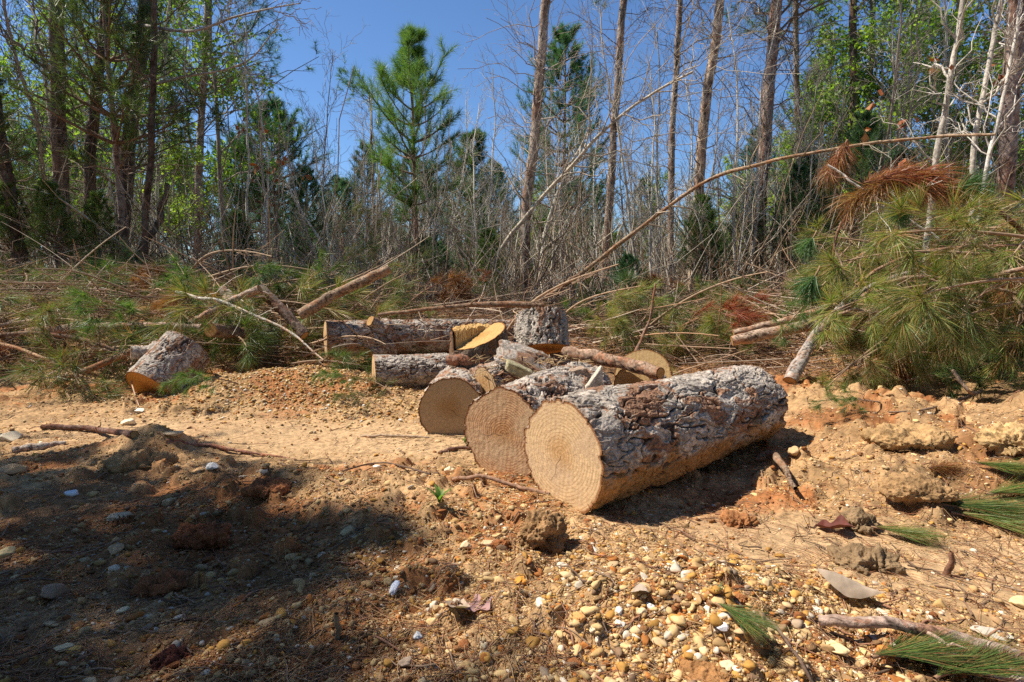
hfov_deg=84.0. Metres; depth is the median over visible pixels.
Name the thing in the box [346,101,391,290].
bare sapling
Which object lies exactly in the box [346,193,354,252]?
bare sapling
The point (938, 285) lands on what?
pine bough
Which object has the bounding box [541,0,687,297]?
pine tree
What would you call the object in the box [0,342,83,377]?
branch
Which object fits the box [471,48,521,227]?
bare sapling
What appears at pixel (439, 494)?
weed
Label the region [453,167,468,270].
bare sapling
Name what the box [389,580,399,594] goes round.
pebble
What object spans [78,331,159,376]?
pine bough
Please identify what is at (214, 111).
pine tree
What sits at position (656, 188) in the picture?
bare sapling
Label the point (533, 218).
bare sapling
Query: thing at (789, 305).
bare branch
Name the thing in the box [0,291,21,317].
pine bough
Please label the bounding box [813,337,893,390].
pine bough
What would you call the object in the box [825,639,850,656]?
stone
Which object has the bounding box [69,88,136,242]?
bare sapling
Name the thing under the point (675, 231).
bare sapling
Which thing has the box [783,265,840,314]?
needle tuft
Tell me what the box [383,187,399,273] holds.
bare sapling
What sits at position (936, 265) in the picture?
pine bough
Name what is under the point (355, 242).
bare sapling
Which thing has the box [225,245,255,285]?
bare branch
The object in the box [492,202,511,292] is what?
bare sapling
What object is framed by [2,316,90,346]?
pine bough
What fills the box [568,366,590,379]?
wood wedge
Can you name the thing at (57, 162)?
pine tree
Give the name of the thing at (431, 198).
bare sapling
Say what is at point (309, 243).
bare sapling
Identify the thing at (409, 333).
pine log
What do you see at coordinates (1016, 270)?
branch
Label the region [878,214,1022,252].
bare branch
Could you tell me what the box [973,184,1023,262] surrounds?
pine bough
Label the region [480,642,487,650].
pebble
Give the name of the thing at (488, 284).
pine bough
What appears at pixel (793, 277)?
pine bough
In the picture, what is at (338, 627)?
stick
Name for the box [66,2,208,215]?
leafy tree
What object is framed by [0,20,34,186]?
leafy tree
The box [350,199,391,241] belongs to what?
pine bough
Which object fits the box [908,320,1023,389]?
pine bough
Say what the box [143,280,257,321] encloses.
pine bough
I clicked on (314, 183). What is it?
young pine
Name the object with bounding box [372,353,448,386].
pine log
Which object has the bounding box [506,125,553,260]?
bare sapling
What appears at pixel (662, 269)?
undergrowth
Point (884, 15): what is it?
leafy tree
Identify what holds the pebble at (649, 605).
on the ground
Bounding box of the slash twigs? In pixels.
[0,191,1023,406]
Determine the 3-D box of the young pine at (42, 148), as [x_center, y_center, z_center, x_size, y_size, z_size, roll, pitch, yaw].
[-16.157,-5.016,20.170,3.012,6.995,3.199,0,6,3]
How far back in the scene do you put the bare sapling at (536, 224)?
14.73 m
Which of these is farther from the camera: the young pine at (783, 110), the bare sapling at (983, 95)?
the young pine at (783, 110)
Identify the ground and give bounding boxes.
[0,273,1023,681]
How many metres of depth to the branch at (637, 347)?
4.14 m
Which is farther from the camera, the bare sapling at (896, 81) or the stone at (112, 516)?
the bare sapling at (896, 81)
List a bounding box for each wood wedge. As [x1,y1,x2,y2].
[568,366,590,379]
[585,365,602,388]
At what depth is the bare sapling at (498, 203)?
15.38 m
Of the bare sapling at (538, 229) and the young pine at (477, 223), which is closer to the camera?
the young pine at (477, 223)
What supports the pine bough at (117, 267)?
on the ground
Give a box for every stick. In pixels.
[11,441,65,452]
[40,422,138,438]
[165,436,295,459]
[313,462,430,487]
[334,612,341,640]
[360,434,428,437]
[438,446,469,454]
[451,474,549,494]
[752,614,813,681]
[755,450,797,489]
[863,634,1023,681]
[888,369,982,412]
[942,551,954,576]
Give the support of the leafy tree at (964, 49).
on the ground
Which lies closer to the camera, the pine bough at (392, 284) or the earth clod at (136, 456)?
the earth clod at (136, 456)
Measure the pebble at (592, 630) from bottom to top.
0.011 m
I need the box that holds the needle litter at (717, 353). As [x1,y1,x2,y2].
[0,267,1010,379]
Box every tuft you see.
[614,263,641,291]
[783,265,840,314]
[787,230,825,266]
[859,337,900,377]
[878,202,916,234]
[924,222,961,266]
[947,165,1007,214]
[1001,324,1023,353]
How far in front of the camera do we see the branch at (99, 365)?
4.61 m
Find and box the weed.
[424,484,451,502]
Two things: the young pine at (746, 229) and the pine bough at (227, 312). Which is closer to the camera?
the pine bough at (227, 312)
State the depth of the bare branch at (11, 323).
5.27 m
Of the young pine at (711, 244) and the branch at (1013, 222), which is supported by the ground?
the young pine at (711, 244)
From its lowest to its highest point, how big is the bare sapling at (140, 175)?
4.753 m
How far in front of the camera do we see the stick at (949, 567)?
1.78 m
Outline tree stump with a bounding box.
[449,322,507,378]
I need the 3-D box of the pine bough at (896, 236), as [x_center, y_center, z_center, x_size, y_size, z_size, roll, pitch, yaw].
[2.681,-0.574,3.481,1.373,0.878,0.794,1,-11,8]
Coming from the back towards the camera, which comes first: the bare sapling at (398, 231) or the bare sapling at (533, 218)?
the bare sapling at (533, 218)
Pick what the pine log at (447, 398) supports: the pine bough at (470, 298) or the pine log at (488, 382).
the pine log at (488, 382)
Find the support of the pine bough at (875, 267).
on the ground
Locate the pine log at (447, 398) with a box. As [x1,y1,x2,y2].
[418,365,482,434]
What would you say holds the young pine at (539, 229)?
on the ground
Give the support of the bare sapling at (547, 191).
on the ground
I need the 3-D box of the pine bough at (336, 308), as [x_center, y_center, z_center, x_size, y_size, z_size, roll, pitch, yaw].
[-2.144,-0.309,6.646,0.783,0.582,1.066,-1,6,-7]
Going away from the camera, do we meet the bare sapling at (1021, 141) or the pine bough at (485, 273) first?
the pine bough at (485, 273)
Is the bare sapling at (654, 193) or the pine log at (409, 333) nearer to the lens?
the pine log at (409, 333)
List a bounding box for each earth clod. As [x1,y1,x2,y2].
[94,445,178,474]
[130,568,192,599]
[148,644,192,671]
[170,521,231,550]
[240,476,291,499]
[312,464,329,469]
[490,538,511,550]
[517,508,569,555]
[676,654,732,681]
[720,509,759,528]
[734,593,750,608]
[827,542,905,575]
[838,506,882,536]
[859,422,955,451]
[877,471,959,506]
[973,420,1023,456]
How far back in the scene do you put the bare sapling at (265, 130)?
8.38 m
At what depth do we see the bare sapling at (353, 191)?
14.87 m
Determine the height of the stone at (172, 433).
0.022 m
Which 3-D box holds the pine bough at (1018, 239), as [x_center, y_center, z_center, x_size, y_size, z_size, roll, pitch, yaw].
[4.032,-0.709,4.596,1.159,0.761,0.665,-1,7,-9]
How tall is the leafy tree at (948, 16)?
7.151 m
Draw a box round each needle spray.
[714,602,791,641]
[854,328,896,343]
[870,616,996,673]
[871,378,901,389]
[871,521,957,548]
[932,488,1023,522]
[932,621,1023,681]
[951,508,1023,534]
[970,458,1023,472]
[984,473,1023,494]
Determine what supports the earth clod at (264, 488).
on the ground
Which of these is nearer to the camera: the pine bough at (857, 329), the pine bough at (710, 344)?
the pine bough at (857, 329)
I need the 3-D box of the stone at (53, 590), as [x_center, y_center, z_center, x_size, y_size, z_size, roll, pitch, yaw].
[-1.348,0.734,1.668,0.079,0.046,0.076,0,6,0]
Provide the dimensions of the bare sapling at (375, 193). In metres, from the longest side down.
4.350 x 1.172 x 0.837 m
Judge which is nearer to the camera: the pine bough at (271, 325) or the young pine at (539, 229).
the pine bough at (271, 325)
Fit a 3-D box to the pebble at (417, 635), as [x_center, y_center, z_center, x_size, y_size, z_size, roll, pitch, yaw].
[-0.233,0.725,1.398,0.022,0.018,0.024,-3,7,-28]
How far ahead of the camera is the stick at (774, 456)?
2.66 m
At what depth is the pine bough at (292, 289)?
6.39 m
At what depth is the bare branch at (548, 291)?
5.17 m
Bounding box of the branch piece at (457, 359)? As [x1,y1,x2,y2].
[446,354,484,365]
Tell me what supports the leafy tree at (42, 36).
on the ground
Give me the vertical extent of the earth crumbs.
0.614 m
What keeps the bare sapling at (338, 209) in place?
on the ground
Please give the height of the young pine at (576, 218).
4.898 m
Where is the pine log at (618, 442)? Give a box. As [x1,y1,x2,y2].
[523,365,788,513]
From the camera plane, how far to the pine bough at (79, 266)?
7.19 m
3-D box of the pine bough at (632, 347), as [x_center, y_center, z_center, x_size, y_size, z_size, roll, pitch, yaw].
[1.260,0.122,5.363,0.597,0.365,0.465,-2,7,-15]
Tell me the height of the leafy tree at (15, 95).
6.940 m
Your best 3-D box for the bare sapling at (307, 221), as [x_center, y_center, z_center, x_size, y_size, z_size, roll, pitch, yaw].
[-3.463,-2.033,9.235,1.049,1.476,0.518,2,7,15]
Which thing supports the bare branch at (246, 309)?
on the ground
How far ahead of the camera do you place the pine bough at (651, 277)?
7.48 m
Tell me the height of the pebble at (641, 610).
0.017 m
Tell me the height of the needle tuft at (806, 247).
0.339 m
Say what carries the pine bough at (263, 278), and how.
on the ground
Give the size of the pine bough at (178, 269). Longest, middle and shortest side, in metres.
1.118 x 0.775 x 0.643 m
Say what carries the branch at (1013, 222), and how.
on the pine bough at (828, 261)
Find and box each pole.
[24,322,204,335]
[188,285,271,323]
[203,323,283,339]
[218,285,241,314]
[259,284,308,338]
[297,265,391,319]
[427,310,497,313]
[561,346,664,379]
[730,316,819,345]
[732,307,829,334]
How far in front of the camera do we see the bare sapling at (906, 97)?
8.31 m
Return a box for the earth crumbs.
[0,348,1023,681]
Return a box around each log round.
[125,331,209,393]
[513,306,569,354]
[613,369,666,385]
[614,349,672,379]
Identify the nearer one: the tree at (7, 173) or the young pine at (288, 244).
the tree at (7, 173)
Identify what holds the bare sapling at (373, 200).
on the ground
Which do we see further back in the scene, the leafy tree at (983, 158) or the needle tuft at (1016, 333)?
the leafy tree at (983, 158)
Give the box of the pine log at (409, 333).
[323,316,514,360]
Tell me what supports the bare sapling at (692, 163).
on the ground
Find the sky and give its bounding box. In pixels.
[0,0,1023,277]
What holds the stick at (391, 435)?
on the ground
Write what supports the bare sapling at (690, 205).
on the ground
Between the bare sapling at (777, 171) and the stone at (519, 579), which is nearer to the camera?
the stone at (519, 579)
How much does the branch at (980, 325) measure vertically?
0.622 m
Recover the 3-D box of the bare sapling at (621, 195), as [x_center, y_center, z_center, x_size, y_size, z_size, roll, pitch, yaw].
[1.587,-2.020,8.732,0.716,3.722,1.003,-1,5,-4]
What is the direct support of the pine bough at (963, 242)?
on the pine bough at (990, 313)
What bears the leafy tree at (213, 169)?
on the ground
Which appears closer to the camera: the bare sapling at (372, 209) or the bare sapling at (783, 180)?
the bare sapling at (783, 180)
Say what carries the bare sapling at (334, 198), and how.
on the ground
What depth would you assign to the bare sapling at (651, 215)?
8.53 m
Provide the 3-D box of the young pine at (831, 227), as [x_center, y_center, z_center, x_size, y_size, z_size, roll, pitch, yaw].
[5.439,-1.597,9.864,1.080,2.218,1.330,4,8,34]
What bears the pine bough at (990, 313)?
on the ground
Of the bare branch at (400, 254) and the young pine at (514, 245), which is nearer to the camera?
the bare branch at (400, 254)
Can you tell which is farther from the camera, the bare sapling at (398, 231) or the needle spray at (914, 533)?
the bare sapling at (398, 231)
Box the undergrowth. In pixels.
[0,67,1023,325]
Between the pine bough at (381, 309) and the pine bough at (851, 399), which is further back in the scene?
the pine bough at (381, 309)
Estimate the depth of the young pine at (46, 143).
12.72 m
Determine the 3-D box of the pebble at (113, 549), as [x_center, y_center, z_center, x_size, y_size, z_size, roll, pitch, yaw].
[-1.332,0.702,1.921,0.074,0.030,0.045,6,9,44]
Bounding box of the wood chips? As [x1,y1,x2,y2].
[314,353,850,589]
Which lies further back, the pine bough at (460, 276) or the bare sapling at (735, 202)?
the bare sapling at (735, 202)
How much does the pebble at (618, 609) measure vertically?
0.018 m
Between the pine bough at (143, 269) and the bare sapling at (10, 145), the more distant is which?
the bare sapling at (10, 145)
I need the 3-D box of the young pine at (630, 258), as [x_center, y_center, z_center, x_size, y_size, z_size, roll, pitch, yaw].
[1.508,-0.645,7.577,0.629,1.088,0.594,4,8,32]
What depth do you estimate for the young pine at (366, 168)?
21.90 m
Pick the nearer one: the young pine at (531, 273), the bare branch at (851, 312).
the bare branch at (851, 312)
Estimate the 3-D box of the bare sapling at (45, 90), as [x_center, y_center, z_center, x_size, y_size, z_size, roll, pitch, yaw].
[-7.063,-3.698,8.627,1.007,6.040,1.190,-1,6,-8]
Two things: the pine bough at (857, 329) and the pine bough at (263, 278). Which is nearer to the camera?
the pine bough at (857, 329)
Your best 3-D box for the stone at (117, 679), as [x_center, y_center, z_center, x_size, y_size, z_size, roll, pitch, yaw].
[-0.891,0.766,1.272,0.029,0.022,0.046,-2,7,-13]
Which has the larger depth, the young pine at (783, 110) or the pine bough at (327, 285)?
the young pine at (783, 110)
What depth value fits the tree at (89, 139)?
8.65 m
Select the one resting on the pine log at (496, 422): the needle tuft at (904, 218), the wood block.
the wood block
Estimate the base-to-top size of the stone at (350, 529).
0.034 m
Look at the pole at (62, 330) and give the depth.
5.12 m
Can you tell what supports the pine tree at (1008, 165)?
on the ground
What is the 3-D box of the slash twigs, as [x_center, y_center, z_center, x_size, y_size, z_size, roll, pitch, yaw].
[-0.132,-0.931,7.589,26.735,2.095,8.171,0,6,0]
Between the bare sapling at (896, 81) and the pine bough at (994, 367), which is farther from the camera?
the bare sapling at (896, 81)
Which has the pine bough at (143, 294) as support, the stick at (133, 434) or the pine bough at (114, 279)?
the pine bough at (114, 279)
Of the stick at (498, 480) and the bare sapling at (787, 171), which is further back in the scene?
the bare sapling at (787, 171)
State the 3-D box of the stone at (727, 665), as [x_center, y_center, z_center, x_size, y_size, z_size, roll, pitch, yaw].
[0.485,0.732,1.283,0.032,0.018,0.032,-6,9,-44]
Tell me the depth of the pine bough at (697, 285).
7.40 m
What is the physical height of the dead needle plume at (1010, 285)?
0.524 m
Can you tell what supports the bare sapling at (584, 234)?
on the ground
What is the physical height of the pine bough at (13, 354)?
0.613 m
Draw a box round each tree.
[0,0,198,259]
[0,0,215,261]
[0,0,215,268]
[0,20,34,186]
[0,29,79,255]
[0,33,131,287]
[0,63,44,204]
[11,0,119,262]
[19,0,157,219]
[32,0,227,264]
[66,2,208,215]
[73,0,321,274]
[78,0,234,272]
[94,0,325,259]
[99,50,204,261]
[115,1,265,268]
[128,183,169,262]
[134,76,222,259]
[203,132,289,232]
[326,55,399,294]
[454,0,615,297]
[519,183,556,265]
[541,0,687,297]
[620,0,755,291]
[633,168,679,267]
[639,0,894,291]
[643,0,830,297]
[715,154,752,273]
[741,0,847,219]
[745,0,930,256]
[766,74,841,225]
[767,114,820,254]
[768,30,864,221]
[776,0,902,249]
[784,0,935,254]
[799,0,937,245]
[808,0,979,233]
[838,16,962,223]
[840,0,1006,169]
[870,0,984,228]
[880,0,997,224]
[883,0,1023,248]
[916,16,1023,239]
[927,0,1023,200]
[927,0,1023,205]
[967,46,1023,174]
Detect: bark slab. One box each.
[469,358,497,376]
[494,340,552,377]
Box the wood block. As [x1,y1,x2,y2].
[505,359,532,377]
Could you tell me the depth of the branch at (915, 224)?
4.64 m
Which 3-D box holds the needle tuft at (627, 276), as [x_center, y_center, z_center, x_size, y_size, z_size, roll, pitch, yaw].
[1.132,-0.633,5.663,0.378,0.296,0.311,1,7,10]
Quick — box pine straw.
[0,362,1023,681]
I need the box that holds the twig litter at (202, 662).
[0,354,1023,681]
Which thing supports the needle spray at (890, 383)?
on the ground
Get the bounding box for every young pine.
[0,133,74,245]
[0,179,38,286]
[11,96,138,263]
[13,104,83,242]
[23,177,89,278]
[26,177,53,273]
[69,189,121,276]
[76,141,152,245]
[112,202,170,251]
[136,159,209,247]
[163,165,222,257]
[206,91,336,264]
[207,208,261,276]
[215,216,258,274]
[223,171,303,241]
[275,163,339,279]
[281,222,303,262]
[309,175,371,250]
[315,218,348,263]
[337,141,400,256]
[348,20,463,297]
[352,228,382,286]
[377,209,404,261]
[386,148,442,278]
[403,236,444,284]
[408,182,452,259]
[417,241,460,289]
[421,127,517,256]
[440,161,476,271]
[455,206,503,287]
[471,226,511,298]
[475,160,518,280]
[504,223,531,272]
[507,20,626,282]
[514,206,557,266]
[518,263,537,292]
[531,226,566,283]
[565,175,601,287]
[567,217,603,262]
[573,256,607,307]
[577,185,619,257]
[600,231,629,276]
[604,252,648,299]
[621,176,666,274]
[629,216,674,259]
[674,219,701,257]
[677,191,732,283]
[690,215,724,284]
[699,235,736,278]
[716,127,785,259]
[720,180,775,289]
[767,146,842,271]
[768,53,856,264]
[768,163,824,273]
[798,189,856,261]
[805,106,912,253]
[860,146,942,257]
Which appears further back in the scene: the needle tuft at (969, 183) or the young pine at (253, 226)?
the young pine at (253, 226)
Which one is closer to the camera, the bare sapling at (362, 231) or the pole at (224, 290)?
the pole at (224, 290)
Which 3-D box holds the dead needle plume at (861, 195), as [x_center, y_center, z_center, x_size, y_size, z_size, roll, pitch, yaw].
[2.695,-1.010,4.403,0.619,0.547,0.539,-30,10,-5]
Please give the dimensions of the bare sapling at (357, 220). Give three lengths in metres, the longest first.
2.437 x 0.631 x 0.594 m
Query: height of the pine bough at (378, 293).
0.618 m
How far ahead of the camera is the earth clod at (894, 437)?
2.64 m
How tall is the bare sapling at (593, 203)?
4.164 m
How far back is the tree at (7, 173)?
7.40 m
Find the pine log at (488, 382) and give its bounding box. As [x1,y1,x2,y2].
[474,352,570,394]
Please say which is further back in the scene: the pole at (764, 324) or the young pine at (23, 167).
the young pine at (23, 167)
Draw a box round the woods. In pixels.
[3,141,1016,282]
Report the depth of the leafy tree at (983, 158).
10.46 m
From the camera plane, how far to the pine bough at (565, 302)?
6.29 m
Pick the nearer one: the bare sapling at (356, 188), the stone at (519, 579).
the stone at (519, 579)
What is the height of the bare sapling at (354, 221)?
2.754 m
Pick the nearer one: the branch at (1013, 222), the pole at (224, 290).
the branch at (1013, 222)
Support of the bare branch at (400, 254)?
on the ground
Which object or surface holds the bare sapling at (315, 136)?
on the ground
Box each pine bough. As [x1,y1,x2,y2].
[0,251,73,298]
[0,253,69,324]
[0,271,23,290]
[0,271,110,329]
[0,287,59,319]
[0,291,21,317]
[0,313,131,405]
[0,336,32,359]
[0,336,126,403]
[0,340,12,355]
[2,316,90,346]
[3,259,75,280]
[3,288,159,341]
[12,260,119,297]
[22,314,184,388]
[31,331,99,364]
[37,291,58,315]
[52,255,143,302]
[58,283,163,343]
[63,236,179,279]
[64,324,158,367]
[70,250,119,282]
[76,255,168,278]
[76,262,165,287]
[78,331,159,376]
[79,250,196,278]
[96,282,163,311]
[102,272,164,295]
[106,302,246,353]
[117,257,172,284]
[135,268,322,365]
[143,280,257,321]
[148,270,213,306]
[150,250,197,302]
[152,368,237,402]
[163,284,267,359]
[176,279,253,322]
[177,300,289,374]
[184,312,283,350]
[229,260,278,292]
[235,265,304,310]
[238,256,288,303]
[239,316,346,366]
[245,243,354,305]
[245,266,376,352]
[267,278,318,300]
[287,261,321,285]
[291,343,373,373]
[296,297,350,318]
[302,296,453,357]
[305,291,366,326]
[309,368,363,389]
[313,247,431,319]
[318,279,336,292]
[330,239,384,277]
[330,385,383,411]
[348,368,397,395]
[349,280,418,303]
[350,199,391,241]
[364,257,431,319]
[372,281,442,319]
[404,266,479,307]
[414,288,481,308]
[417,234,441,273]
[417,288,450,302]
[463,276,528,308]
[472,274,508,299]
[476,267,493,299]
[558,294,604,332]
[575,276,677,335]
[582,289,641,326]
[585,287,636,324]
[586,304,626,350]
[588,323,649,350]
[596,288,667,329]
[597,316,657,353]
[619,337,683,362]
[628,333,669,360]
[629,267,705,302]
[635,288,700,328]
[636,290,742,345]
[639,294,738,336]
[642,302,696,338]
[650,314,700,366]
[652,272,726,315]
[662,332,705,361]
[666,286,781,337]
[678,290,744,328]
[692,279,732,304]
[692,317,730,350]
[693,307,779,353]
[696,315,738,350]
[701,308,769,347]
[704,284,745,304]
[724,272,770,297]
[727,285,780,328]
[732,300,791,325]
[737,339,781,356]
[766,265,811,293]
[767,281,828,350]
[769,279,824,312]
[769,306,851,348]
[778,271,824,300]
[788,204,960,285]
[791,244,942,288]
[797,238,979,321]
[800,316,954,386]
[802,261,926,360]
[809,242,858,283]
[809,381,880,418]
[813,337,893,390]
[816,282,995,364]
[837,247,933,313]
[838,346,929,390]
[846,172,1023,315]
[849,289,1009,349]
[856,192,967,272]
[857,186,982,264]
[865,261,1023,369]
[871,293,1014,390]
[896,249,945,309]
[900,243,1018,368]
[900,272,1020,365]
[905,350,1002,400]
[908,207,1023,316]
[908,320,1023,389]
[909,260,978,315]
[914,249,1023,321]
[922,320,1023,369]
[929,218,1023,321]
[944,256,1023,354]
[954,295,1023,394]
[956,220,1023,277]
[958,225,1023,324]
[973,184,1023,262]
[988,204,1023,237]
[995,358,1023,396]
[999,274,1023,331]
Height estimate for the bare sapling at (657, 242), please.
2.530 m
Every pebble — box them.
[0,431,23,441]
[53,643,74,651]
[64,490,78,495]
[66,645,81,653]
[108,543,124,554]
[115,606,129,613]
[120,418,135,424]
[134,408,144,412]
[161,498,176,506]
[206,462,218,469]
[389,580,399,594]
[413,631,422,639]
[432,605,439,612]
[444,466,453,474]
[460,540,471,548]
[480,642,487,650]
[483,540,492,544]
[589,626,596,632]
[615,606,621,614]
[615,619,624,629]
[636,607,646,614]
[646,602,654,608]
[716,622,728,630]
[788,446,799,455]
[802,622,813,629]
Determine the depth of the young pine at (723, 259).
10.29 m
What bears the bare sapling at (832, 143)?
on the ground
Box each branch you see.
[0,237,74,278]
[0,258,130,306]
[0,291,61,324]
[0,294,131,354]
[0,329,123,369]
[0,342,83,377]
[1,239,151,301]
[31,276,154,302]
[50,336,139,387]
[104,244,179,277]
[142,0,320,80]
[142,1,292,90]
[175,274,323,360]
[185,270,299,338]
[191,226,287,271]
[195,255,347,291]
[206,298,281,344]
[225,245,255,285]
[255,318,338,326]
[289,312,386,363]
[345,233,443,296]
[363,268,442,293]
[377,289,546,338]
[505,307,521,322]
[507,237,635,331]
[566,265,645,338]
[626,283,651,331]
[627,250,767,340]
[628,290,726,320]
[630,283,664,350]
[673,340,775,375]
[744,281,875,323]
[783,236,917,384]
[790,302,906,322]
[814,251,1021,349]
[815,212,958,305]
[817,614,1023,664]
[824,153,1023,272]
[827,164,942,256]
[843,214,1023,296]
[847,317,1021,391]
[854,270,993,311]
[861,246,1023,364]
[867,314,1023,374]
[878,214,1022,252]
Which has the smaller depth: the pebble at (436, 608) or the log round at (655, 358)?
the pebble at (436, 608)
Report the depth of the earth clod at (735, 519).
2.15 m
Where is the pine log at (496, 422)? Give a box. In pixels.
[464,361,611,476]
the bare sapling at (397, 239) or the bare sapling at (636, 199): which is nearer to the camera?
the bare sapling at (636, 199)
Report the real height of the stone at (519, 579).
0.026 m
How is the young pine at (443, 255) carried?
on the ground
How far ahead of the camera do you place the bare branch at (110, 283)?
5.18 m
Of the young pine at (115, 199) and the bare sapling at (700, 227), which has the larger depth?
the young pine at (115, 199)
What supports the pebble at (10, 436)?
on the ground
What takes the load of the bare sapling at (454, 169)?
on the ground
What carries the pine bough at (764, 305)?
on the ground
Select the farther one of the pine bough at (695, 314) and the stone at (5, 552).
the pine bough at (695, 314)
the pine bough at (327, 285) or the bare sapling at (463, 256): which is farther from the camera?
the bare sapling at (463, 256)
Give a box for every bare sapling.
[0,0,79,207]
[3,0,79,154]
[4,107,46,257]
[48,40,103,238]
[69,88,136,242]
[106,68,167,263]
[107,82,172,234]
[136,1,218,261]
[195,0,295,264]
[215,0,290,223]
[235,93,311,280]
[269,177,336,261]
[272,88,316,279]
[287,10,369,242]
[300,105,339,284]
[310,135,330,261]
[310,155,336,243]
[314,162,341,259]
[316,140,346,257]
[328,199,344,264]
[336,130,368,246]
[339,231,354,275]
[341,67,398,261]
[343,222,365,276]
[345,175,361,239]
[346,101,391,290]
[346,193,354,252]
[346,219,363,271]
[349,199,362,270]
[351,192,374,276]
[356,160,393,285]
[358,144,402,235]
[362,189,390,254]
[379,180,407,260]
[381,173,405,292]
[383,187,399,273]
[386,194,403,279]
[387,159,417,273]
[393,104,432,298]
[403,83,448,290]
[403,169,413,241]
[419,117,447,249]
[422,130,452,272]
[423,77,469,284]
[435,155,466,287]
[438,84,482,289]
[446,84,491,292]
[446,188,473,273]
[450,158,491,283]
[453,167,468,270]
[453,197,469,289]
[453,229,476,280]
[465,0,800,295]
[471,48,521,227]
[472,205,494,290]
[473,156,501,258]
[479,164,513,280]
[483,176,515,285]
[490,199,515,280]
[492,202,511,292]
[495,160,518,253]
[497,129,526,282]
[503,100,540,296]
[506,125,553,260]
[525,169,547,248]
[528,62,571,304]
[530,195,548,259]
[532,105,623,292]
[533,188,546,262]
[537,124,572,299]
[540,91,584,299]
[544,143,578,295]
[556,211,581,306]
[560,123,601,304]
[564,148,601,267]
[577,210,594,297]
[578,0,649,312]
[580,101,607,304]
[597,91,638,253]
[600,196,617,289]
[611,165,632,285]
[614,138,648,317]
[614,150,639,269]
[616,112,650,269]
[627,164,654,264]
[630,47,697,296]
[631,0,684,296]
[631,122,665,263]
[634,126,667,273]
[644,222,663,293]
[652,212,674,273]
[656,192,684,293]
[660,217,677,294]
[663,163,686,256]
[664,56,711,272]
[668,194,704,299]
[676,175,705,277]
[687,201,713,273]
[688,43,739,293]
[689,0,766,282]
[716,172,744,270]
[722,0,797,292]
[726,84,769,275]
[749,98,786,243]
[757,4,842,257]
[765,113,795,281]
[766,43,831,247]
[767,124,803,276]
[768,135,805,284]
[777,47,830,285]
[797,59,833,267]
[797,72,844,265]
[799,101,854,258]
[824,78,868,213]
[856,0,934,265]
[859,0,939,181]
[861,0,1004,284]
[867,3,942,171]
[868,0,954,204]
[869,0,944,251]
[887,0,986,169]
[910,79,971,213]
[913,0,1023,238]
[915,0,1023,262]
[920,74,964,181]
[980,100,1021,184]
[997,53,1023,221]
[1016,84,1023,213]
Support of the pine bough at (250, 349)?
on the ground
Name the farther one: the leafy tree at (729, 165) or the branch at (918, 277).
the leafy tree at (729, 165)
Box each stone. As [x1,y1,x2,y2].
[0,464,27,475]
[0,546,16,561]
[40,583,70,598]
[106,511,131,520]
[108,676,122,681]
[163,431,183,435]
[340,525,354,537]
[398,656,412,666]
[460,661,471,670]
[514,576,526,584]
[572,612,585,622]
[719,660,734,670]
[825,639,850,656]
[854,655,867,666]
[970,625,1013,640]
[1009,595,1023,608]
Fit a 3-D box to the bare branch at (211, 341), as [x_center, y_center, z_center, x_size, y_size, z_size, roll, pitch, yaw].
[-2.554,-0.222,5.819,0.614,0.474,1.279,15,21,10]
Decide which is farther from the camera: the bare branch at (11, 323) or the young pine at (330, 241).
the young pine at (330, 241)
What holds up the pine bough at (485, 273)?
on the ground
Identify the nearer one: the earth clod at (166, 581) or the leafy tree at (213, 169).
the earth clod at (166, 581)
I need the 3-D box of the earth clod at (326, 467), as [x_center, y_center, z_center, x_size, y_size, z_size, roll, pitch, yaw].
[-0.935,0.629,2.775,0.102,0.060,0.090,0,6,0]
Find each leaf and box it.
[444,598,469,607]
[465,594,493,611]
[630,584,647,591]
[815,515,856,528]
[816,568,885,598]
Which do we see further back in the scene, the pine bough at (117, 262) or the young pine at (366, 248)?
the young pine at (366, 248)
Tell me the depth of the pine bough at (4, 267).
6.71 m
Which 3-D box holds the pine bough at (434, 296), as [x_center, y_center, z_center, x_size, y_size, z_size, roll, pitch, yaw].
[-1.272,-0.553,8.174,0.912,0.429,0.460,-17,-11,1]
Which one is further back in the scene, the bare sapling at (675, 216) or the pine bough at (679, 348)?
the bare sapling at (675, 216)
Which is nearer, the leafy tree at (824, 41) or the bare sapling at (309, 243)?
the bare sapling at (309, 243)
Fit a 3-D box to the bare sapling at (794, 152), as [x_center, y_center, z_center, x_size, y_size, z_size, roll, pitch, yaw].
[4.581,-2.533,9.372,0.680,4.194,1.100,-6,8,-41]
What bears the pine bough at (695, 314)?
on the ground
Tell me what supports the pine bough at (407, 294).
on the ground
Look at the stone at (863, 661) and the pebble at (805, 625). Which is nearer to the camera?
the stone at (863, 661)
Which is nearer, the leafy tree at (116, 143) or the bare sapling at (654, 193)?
the leafy tree at (116, 143)
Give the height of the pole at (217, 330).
0.263 m
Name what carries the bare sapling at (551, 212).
on the ground
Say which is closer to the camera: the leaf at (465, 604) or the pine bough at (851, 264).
the leaf at (465, 604)
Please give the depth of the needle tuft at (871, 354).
4.33 m
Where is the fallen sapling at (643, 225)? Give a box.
[538,112,995,301]
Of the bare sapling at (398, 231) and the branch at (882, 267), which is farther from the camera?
the bare sapling at (398, 231)
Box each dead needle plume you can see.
[811,139,861,197]
[820,171,897,239]
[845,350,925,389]
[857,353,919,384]
[863,154,940,211]
[882,154,987,215]
[905,167,987,229]
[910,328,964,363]
[927,454,974,481]
[974,268,1023,325]

